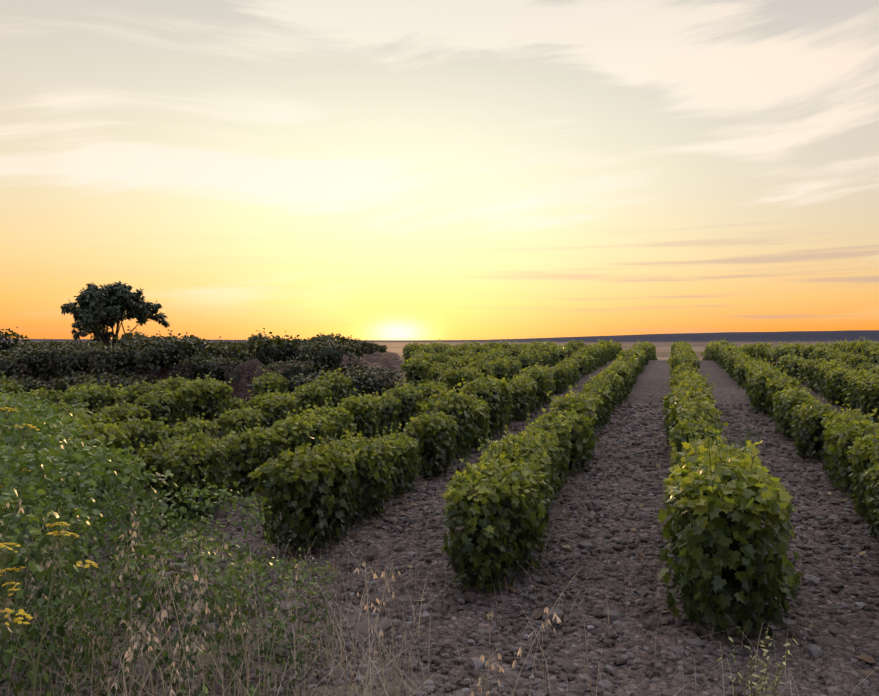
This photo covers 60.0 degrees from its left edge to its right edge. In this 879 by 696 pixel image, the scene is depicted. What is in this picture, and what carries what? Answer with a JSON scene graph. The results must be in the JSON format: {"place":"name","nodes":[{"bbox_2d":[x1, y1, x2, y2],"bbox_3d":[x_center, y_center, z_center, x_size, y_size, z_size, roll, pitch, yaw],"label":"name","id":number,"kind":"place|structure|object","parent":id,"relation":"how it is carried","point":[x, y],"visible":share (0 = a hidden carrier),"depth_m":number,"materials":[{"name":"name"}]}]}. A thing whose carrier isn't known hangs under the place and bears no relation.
{"place":"outdoors","nodes":[
{"label":"outdoors","id":0,"kind":"place"},
{"bbox_2d":[65,380,91,413],"bbox_3d":[-5.724,1.117,12.206,0.424,1.230,0.425,0,0,17],"label":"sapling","id":1,"kind":"object","parent":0,"point":[68,391],"depth_m":12.10,"materials":[{"name":"green plant"}]},
{"bbox_2d":[60,281,169,346],"bbox_3d":[-10.648,-0.573,24.487,2.964,3.194,3.095,0,0,40],"label":"tree","id":2,"kind":"object","parent":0,"point":[102,301],"depth_m":24.03,"materials":[{"name":"green plant"}]},
{"bbox_2d":[0,330,878,695],"bbox_3d":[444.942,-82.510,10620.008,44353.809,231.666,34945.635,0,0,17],"label":"terrain","id":3,"kind":"structure","parent":0,"point":[654,376],"depth_m":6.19,"materials":[{"name":"soil"}]},
{"bbox_2d":[0,407,97,695],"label":"yellow wildflowers","id":4,"kind":"object","parent":3,"relation":"on","point":[56,537],"depth_m":2.63,"materials":[{"name":"yellow plant"}]},
{"bbox_2d":[0,375,337,695],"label":"leafy weeds","id":5,"kind":"object","parent":3,"relation":"on","point":[52,460],"visible":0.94,"depth_m":3.74,"materials":[{"name":"green plant"}]},
{"bbox_2d":[96,565,309,695],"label":"green weed","id":6,"kind":"object","parent":3,"relation":"on","point":[201,693],"depth_m":3.62,"materials":[{"name":"green plant"}]},
{"bbox_2d":[0,329,413,408],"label":"bank shrub","id":7,"kind":"object","parent":3,"relation":"on","point":[64,352],"depth_m":17.69,"materials":[{"name":"green plant"}]},
{"bbox_2d":[0,490,560,695],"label":"oat weed spikelets","id":8,"kind":"object","parent":3,"relation":"on","point":[164,613],"visible":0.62,"depth_m":3.04,"materials":[{"name":"beige plant"}]},
{"bbox_2d":[0,496,579,695],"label":"wild oats","id":9,"kind":"object","parent":3,"relation":"on","point":[195,642],"visible":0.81,"depth_m":3.12,"materials":[{"name":"beige plant"}]},
{"bbox_2d":[0,513,878,695],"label":"grass","id":10,"kind":"structure","parent":3,"relation":"on","point":[150,664],"depth_m":4.03,"materials":[{"name":"plant"}]},
{"bbox_2d":[0,354,878,498],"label":"vines","id":11,"kind":"object","parent":3,"relation":"on","point":[690,397],"depth_m":12.37,"materials":[{"name":"green plant"}]},
{"bbox_2d":[0,326,878,396],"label":"vines","id":12,"kind":"object","parent":3,"relation":"on","point":[732,354],"depth_m":26.67,"materials":[{"name":"green plant"}]},
{"bbox_2d":[79,364,877,689],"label":"dead leaves","id":13,"kind":"object","parent":3,"relation":"on","point":[539,614],"visible":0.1,"depth_m":7.14,"materials":[{"name":"brown plant"}]},
{"bbox_2d":[132,414,878,638],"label":"vines","id":14,"kind":"object","parent":3,"relation":"on","point":[758,493],"depth_m":6.00,"materials":[{"name":"green plant"}]},
{"bbox_2d":[136,406,878,503],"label":"vine shoots","id":15,"kind":"object","parent":14,"relation":"on","point":[715,435],"visible":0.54,"depth_m":6.90,"materials":[{"name":"green plant"}]},
{"bbox_2d":[717,622,871,695],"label":"pale weed","id":16,"kind":"object","parent":3,"relation":"on","point":[755,685],"depth_m":3.48,"materials":[{"name":"green plant"}]},
{"bbox_2d":[0,0,878,339],"label":"sky","id":17,"kind":"structure","parent":0,"point":[361,169],"materials":[{"name":"yellow"}]}
]}

